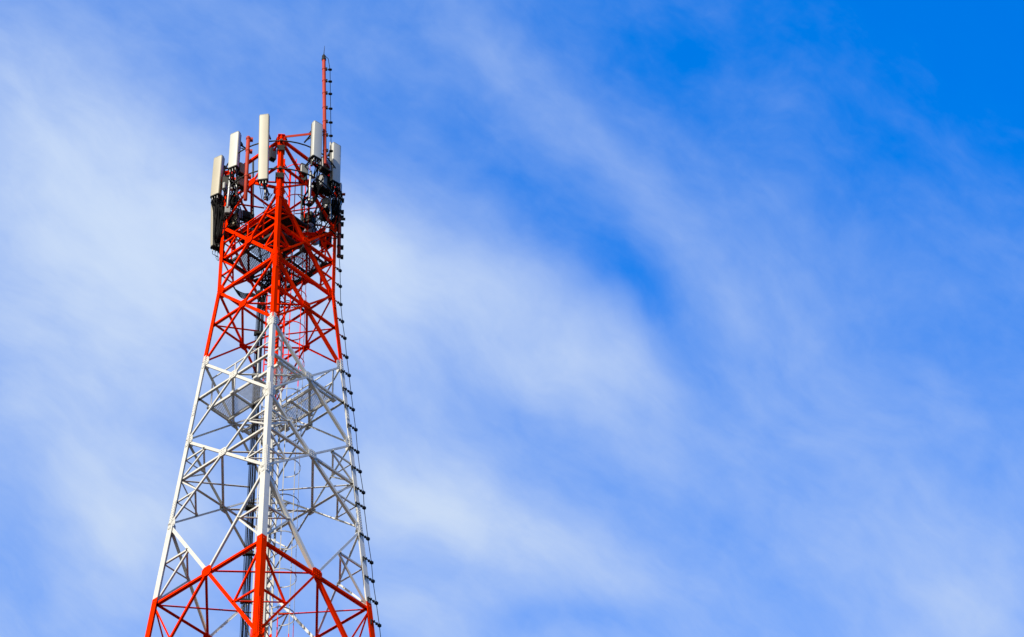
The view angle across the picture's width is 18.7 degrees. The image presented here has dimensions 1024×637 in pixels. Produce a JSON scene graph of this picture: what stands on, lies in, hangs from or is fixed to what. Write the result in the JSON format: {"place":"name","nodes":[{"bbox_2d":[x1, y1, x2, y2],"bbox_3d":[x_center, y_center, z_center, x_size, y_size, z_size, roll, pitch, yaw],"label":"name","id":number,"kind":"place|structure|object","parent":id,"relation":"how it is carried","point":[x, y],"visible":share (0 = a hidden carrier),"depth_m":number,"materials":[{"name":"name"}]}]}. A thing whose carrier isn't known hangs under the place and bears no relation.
{"place":"outdoors","nodes":[
{"label":"outdoors","id":0,"kind":"place"},
{"bbox_2d":[0,0,1023,636],"label":"sky","id":1,"kind":"structure","parent":0,"point":[662,318],"materials":[{"name":"blue"}]},
{"bbox_3d":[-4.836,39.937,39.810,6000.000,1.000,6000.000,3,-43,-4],"label":"ground","id":2,"kind":"structure","parent":0,"visible":0},
{"bbox_2d":[145,134,374,636],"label":"lattice tower","id":3,"kind":"structure","parent":2,"relation":"on","point":[276,260],"depth_m":73.54,"materials":[{"name":"red metal"}]},
{"bbox_2d":[210,197,238,252],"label":"panel antenna","id":4,"kind":"object","parent":3,"relation":"attached to","point":[212,245],"visible":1,"depth_m":78.86,"materials":[{"name":"plastic"}]},
{"bbox_2d":[222,182,226,190],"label":"radio unit","id":5,"kind":"object","parent":3,"relation":"attached to","point":[224,187],"visible":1,"depth_m":79.40,"materials":[{"name":"metal"}]},
{"bbox_2d":[222,174,231,192],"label":"radio unit","id":6,"kind":"object","parent":3,"relation":"attached to","point":[225,179],"visible":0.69,"depth_m":79.69,"materials":[{"name":"metal"}]},
{"bbox_2d":[225,206,230,215],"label":"radio unit","id":7,"kind":"object","parent":3,"relation":"attached to","point":[227,211],"visible":1,"depth_m":78.84,"materials":[{"name":"metal"}]},
{"bbox_2d":[214,190,242,237],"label":"cable loop","id":8,"kind":"object","parent":3,"relation":"attached to","point":[239,206],"visible":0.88,"depth_m":79.12,"materials":[{"name":"black rubber"}]},
{"bbox_2d":[226,174,232,207],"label":"support pole","id":9,"kind":"object","parent":3,"relation":"attached to","point":[228,193],"visible":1,"depth_m":78.61,"materials":[{"name":"metal"}]},
{"bbox_2d":[223,170,237,216],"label":"cable bundle","id":10,"kind":"object","parent":3,"relation":"hanging from","point":[232,181],"visible":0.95,"depth_m":78.93,"materials":[{"name":"black rubber"}]},
{"bbox_2d":[229,196,236,208],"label":"radio unit","id":11,"kind":"object","parent":3,"relation":"attached to","point":[231,203],"visible":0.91,"depth_m":79.25,"materials":[{"name":"metal"}]},
{"bbox_2d":[229,212,239,229],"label":"radio unit","id":12,"kind":"object","parent":3,"relation":"attached to","point":[232,225],"visible":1,"depth_m":79.11,"materials":[{"name":"metal"}]},
{"bbox_2d":[234,176,243,190],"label":"radio unit","id":13,"kind":"object","parent":3,"relation":"attached to","point":[240,182],"visible":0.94,"depth_m":79.09,"materials":[{"name":"metal"}]},
{"bbox_2d":[235,208,242,220],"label":"radio unit","id":14,"kind":"object","parent":3,"relation":"attached to","point":[240,210],"visible":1,"depth_m":79.45,"materials":[{"name":"metal"}]},
{"bbox_2d":[238,162,244,177],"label":"radio unit","id":15,"kind":"object","parent":3,"relation":"attached to","point":[241,171],"visible":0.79,"depth_m":79.27,"materials":[{"name":"metal"}]},
{"bbox_2d":[233,287,259,301],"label":"cable loop","id":16,"kind":"object","parent":3,"relation":"attached to","point":[239,293],"visible":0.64,"depth_m":77.85,"materials":[{"name":"black rubber"}]},
{"bbox_2d":[239,230,254,244],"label":"radio unit","id":17,"kind":"object","parent":3,"relation":"attached to","point":[243,241],"visible":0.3,"depth_m":78.84,"materials":[{"name":"metal"}]},
{"bbox_2d":[242,210,253,221],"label":"radio unit","id":18,"kind":"object","parent":3,"relation":"attached to","point":[247,215],"visible":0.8,"depth_m":79.81,"materials":[{"name":"metal"}]},
{"bbox_2d":[252,161,253,215],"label":"upright tube","id":19,"kind":"object","parent":3,"relation":"attached to","point":[253,188],"visible":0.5,"depth_m":80.12,"materials":[{"name":"metal"}]},
{"bbox_2d":[207,335,302,423],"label":"grating walkway","id":20,"kind":"structure","parent":3,"relation":"attached to","point":[233,394],"depth_m":74.81,"materials":[{"name":"white paint"}]},
{"bbox_2d":[240,290,270,636],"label":"cable tray","id":21,"kind":"object","parent":3,"relation":"attached to","point":[248,463],"visible":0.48,"depth_m":73.52,"materials":[{"name":"red paint"}]},
{"bbox_2d":[240,312,256,630],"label":"feeder cable","id":22,"kind":"object","parent":21,"relation":"attached to","point":[248,479],"visible":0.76,"depth_m":73.06,"materials":[{"name":"black rubber"}]},
{"bbox_2d":[241,312,257,632],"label":"feeder cable","id":23,"kind":"object","parent":21,"relation":"attached to","point":[248,485],"visible":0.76,"depth_m":73.24,"materials":[{"name":"black rubber"}]},
{"bbox_2d":[241,305,258,636],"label":"feeder cable","id":24,"kind":"object","parent":21,"relation":"attached to","point":[249,480],"visible":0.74,"depth_m":73.28,"materials":[{"name":"black rubber"}]},
{"bbox_2d":[242,306,259,636],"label":"feeder cable","id":25,"kind":"object","parent":21,"relation":"attached to","point":[250,478],"visible":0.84,"depth_m":73.32,"materials":[{"name":"black rubber"}]},
{"bbox_2d":[243,300,260,636],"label":"feeder cable","id":26,"kind":"object","parent":21,"relation":"attached to","point":[251,485],"visible":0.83,"depth_m":72.91,"materials":[{"name":"black rubber"}]},
{"bbox_2d":[244,302,260,636],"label":"feeder cable","id":27,"kind":"object","parent":21,"relation":"attached to","point":[251,486],"visible":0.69,"depth_m":73.03,"materials":[{"name":"black rubber"}]},
{"bbox_2d":[245,305,261,636],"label":"feeder cable","id":28,"kind":"object","parent":21,"relation":"attached to","point":[252,495],"visible":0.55,"depth_m":73.00,"materials":[{"name":"black rubber"}]},
{"bbox_2d":[246,317,261,633],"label":"feeder cable","id":29,"kind":"object","parent":21,"relation":"attached to","point":[253,484],"visible":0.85,"depth_m":72.81,"materials":[{"name":"black rubber"}]},
{"bbox_2d":[246,310,262,636],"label":"feeder cable","id":30,"kind":"object","parent":21,"relation":"attached to","point":[254,483],"visible":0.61,"depth_m":72.97,"materials":[{"name":"black rubber"}]},
{"bbox_2d":[247,309,263,636],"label":"feeder cable","id":31,"kind":"object","parent":21,"relation":"attached to","point":[255,481],"visible":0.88,"depth_m":73.04,"materials":[{"name":"black rubber"}]},
{"bbox_2d":[227,203,302,279],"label":"grating walkway","id":32,"kind":"structure","parent":3,"relation":"attached to","point":[290,241],"depth_m":78.03,"materials":[{"name":"metal"}]},
{"bbox_2d":[269,147,276,162],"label":"radio unit","id":33,"kind":"object","parent":3,"relation":"attached to","point":[272,156],"visible":1,"depth_m":79.07,"materials":[{"name":"metal"}]},
{"bbox_2d":[227,217,324,257],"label":"cable loop","id":34,"kind":"object","parent":3,"relation":"attached to","point":[261,228],"visible":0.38,"depth_m":79.00,"materials":[{"name":"black rubber"}]},
{"bbox_2d":[221,166,337,244],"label":"antenna ring","id":35,"kind":"object","parent":3,"relation":"attached to","point":[279,168],"visible":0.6,"depth_m":78.60,"materials":[{"name":"metal"}]},
{"bbox_2d":[258,114,270,195],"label":"panel antenna","id":36,"kind":"object","parent":35,"relation":"attached to","point":[263,149],"visible":1,"depth_m":78.58,"materials":[{"name":"plastic"}]},
{"bbox_2d":[259,183,272,200],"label":"cable bundle","id":37,"kind":"object","parent":36,"relation":"hanging from","point":[264,192],"visible":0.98,"depth_m":78.04,"materials":[{"name":"black rubber"}]},
{"bbox_2d":[264,187,267,200],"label":"support pole","id":38,"kind":"object","parent":36,"relation":"attached to","point":[265,197],"visible":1,"depth_m":78.02,"materials":[{"name":"metal"}]},
{"bbox_2d":[252,206,310,237],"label":"grating walkway","id":39,"kind":"structure","parent":3,"relation":"attached to","point":[286,222],"depth_m":78.87,"materials":[{"name":"metal"}]},
{"bbox_2d":[222,139,341,215],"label":"antenna ring","id":40,"kind":"object","parent":3,"relation":"attached to","point":[281,140],"visible":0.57,"depth_m":79.10,"materials":[{"name":"metal"}]},
{"bbox_2d":[210,155,239,202],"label":"panel antenna","id":41,"kind":"object","parent":40,"relation":"attached to","point":[219,166],"visible":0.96,"depth_m":79.89,"materials":[{"name":"plastic"}]},
{"bbox_2d":[211,198,228,259],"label":"cable bundle","id":42,"kind":"object","parent":41,"relation":"hanging from","point":[218,227],"visible":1,"depth_m":78.90,"materials":[{"name":"black rubber"}]},
{"bbox_2d":[228,131,245,176],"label":"panel antenna","id":43,"kind":"object","parent":40,"relation":"attached to","point":[236,145],"visible":0.93,"depth_m":79.36,"materials":[{"name":"plastic"}]},
{"bbox_2d":[243,136,252,200],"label":"red pipe","id":44,"kind":"object","parent":40,"relation":"attached to","point":[248,151],"visible":1,"depth_m":78.50,"materials":[{"name":"metal"}]},
{"bbox_2d":[304,120,322,166],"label":"panel antenna","id":45,"kind":"object","parent":40,"relation":"attached to","point":[315,136],"visible":1,"depth_m":79.28,"materials":[{"name":"plastic"}]},
{"bbox_2d":[305,159,324,201],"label":"cable bundle","id":46,"kind":"object","parent":45,"relation":"hanging from","point":[316,174],"visible":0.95,"depth_m":79.06,"materials":[{"name":"black rubber"}]},
{"bbox_2d":[321,142,340,186],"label":"panel antenna","id":47,"kind":"object","parent":40,"relation":"attached to","point":[334,174],"visible":0.9,"depth_m":79.92,"materials":[{"name":"plastic"}]},
{"bbox_2d":[329,142,331,219],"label":"support pole","id":48,"kind":"object","parent":47,"relation":"attached to","point":[330,195],"visible":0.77,"depth_m":79.22,"materials":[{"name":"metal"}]},
{"bbox_2d":[328,184,342,230],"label":"cable bundle","id":49,"kind":"object","parent":47,"relation":"hanging from","point":[336,189],"visible":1,"depth_m":79.25,"materials":[{"name":"black rubber"}]},
{"bbox_2d":[262,159,309,636],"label":"caged ladder","id":50,"kind":"object","parent":3,"relation":"attached to","point":[271,445],"visible":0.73,"depth_m":74.01,"materials":[{"name":"metal"}]},
{"bbox_2d":[241,368,336,445],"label":"grating walkway","id":51,"kind":"structure","parent":3,"relation":"attached to","point":[311,410],"depth_m":75.22,"materials":[{"name":"white paint"}]},
{"bbox_2d":[263,195,314,233],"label":"cable loop","id":52,"kind":"object","parent":3,"relation":"attached to","point":[300,217],"visible":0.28,"depth_m":79.51,"materials":[{"name":"black rubber"}]},
{"bbox_2d":[254,235,328,297],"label":"grating walkway","id":53,"kind":"structure","parent":3,"relation":"attached to","point":[296,280],"depth_m":78.39,"materials":[{"name":"metal"}]},
{"bbox_2d":[257,247,294,310],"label":"cable loop","id":54,"kind":"object","parent":53,"relation":"hanging from","point":[268,283],"visible":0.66,"depth_m":77.82,"materials":[{"name":"black rubber"}]},
{"bbox_2d":[304,223,318,245],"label":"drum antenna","id":55,"kind":"object","parent":53,"relation":"on","point":[312,241],"visible":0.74,"depth_m":79.39,"materials":[{"name":"metal"}]},
{"bbox_2d":[281,300,304,311],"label":"cable loop","id":56,"kind":"object","parent":3,"relation":"attached to","point":[302,309],"visible":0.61,"depth_m":77.53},
{"bbox_2d":[301,186,302,220],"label":"upright tube","id":57,"kind":"object","parent":3,"relation":"attached to","point":[301,202],"visible":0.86,"depth_m":80.10,"materials":[{"name":"metal"}]},
{"bbox_2d":[298,175,307,185],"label":"radio unit","id":58,"kind":"object","parent":3,"relation":"attached to","point":[305,178],"visible":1,"depth_m":79.12,"materials":[{"name":"metal"}]},
{"bbox_2d":[298,163,308,175],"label":"radio unit","id":59,"kind":"object","parent":3,"relation":"attached to","point":[303,168],"visible":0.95,"depth_m":79.25,"materials":[{"name":"metal"}]},
{"bbox_2d":[302,181,308,205],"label":"cable loop","id":60,"kind":"object","parent":3,"relation":"attached to","point":[303,201],"visible":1,"depth_m":79.13,"materials":[{"name":"black rubber"}]},
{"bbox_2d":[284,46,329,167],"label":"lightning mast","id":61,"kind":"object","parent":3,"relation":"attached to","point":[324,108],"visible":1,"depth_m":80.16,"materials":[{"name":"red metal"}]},
{"bbox_2d":[303,211,314,223],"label":"radio unit","id":62,"kind":"object","parent":3,"relation":"attached to","point":[310,220],"visible":0.52,"depth_m":79.89,"materials":[{"name":"metal"}]},
{"bbox_2d":[308,170,313,203],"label":"support pole","id":63,"kind":"object","parent":3,"relation":"attached to","point":[310,187],"visible":1,"depth_m":78.74,"materials":[{"name":"metal"}]},
{"bbox_2d":[305,179,319,206],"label":"cable loop","id":64,"kind":"object","parent":3,"relation":"attached to","point":[315,196],"visible":1,"depth_m":78.95,"materials":[{"name":"black rubber"}]},
{"bbox_2d":[316,173,326,192],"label":"radio unit","id":65,"kind":"object","parent":3,"relation":"attached to","point":[322,186],"visible":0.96,"depth_m":79.32,"materials":[{"name":"metal"}]},
{"bbox_2d":[319,210,328,221],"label":"radio unit","id":66,"kind":"object","parent":3,"relation":"attached to","point":[324,218],"visible":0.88,"depth_m":79.14,"materials":[{"name":"metal"}]},
{"bbox_2d":[318,158,330,174],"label":"radio unit","id":67,"kind":"object","parent":3,"relation":"attached to","point":[327,170],"visible":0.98,"depth_m":79.47,"materials":[{"name":"metal"}]},
{"bbox_2d":[322,197,328,211],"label":"radio unit","id":68,"kind":"object","parent":3,"relation":"attached to","point":[324,200],"visible":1,"depth_m":79.31,"materials":[{"name":"metal"}]},
{"bbox_2d":[319,231,331,247],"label":"radio unit","id":69,"kind":"object","parent":3,"relation":"attached to","point":[328,245],"visible":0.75,"depth_m":79.18,"materials":[{"name":"metal"}]},
{"bbox_2d":[321,175,332,196],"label":"radio unit","id":70,"kind":"object","parent":3,"relation":"attached to","point":[325,193],"visible":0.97,"depth_m":79.39,"materials":[{"name":"metal"}]},
{"bbox_2d":[314,183,341,238],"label":"cable loop","id":71,"kind":"object","parent":3,"relation":"attached to","point":[326,223],"visible":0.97,"depth_m":78.87,"materials":[{"name":"black rubber"}]},
{"bbox_2d":[337,214,343,258],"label":"support pole","id":72,"kind":"object","parent":3,"relation":"attached to","point":[340,247],"visible":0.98,"depth_m":78.92,"materials":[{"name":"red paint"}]},
{"bbox_2d":[338,183,343,214],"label":"support pole","id":73,"kind":"object","parent":3,"relation":"attached to","point":[341,211],"visible":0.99,"depth_m":79.74,"materials":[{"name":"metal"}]},
{"bbox_2d":[326,57,380,636],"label":"down conductor","id":74,"kind":"object","parent":3,"relation":"attached to","point":[348,374],"visible":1,"depth_m":74.89,"materials":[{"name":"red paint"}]}
]}

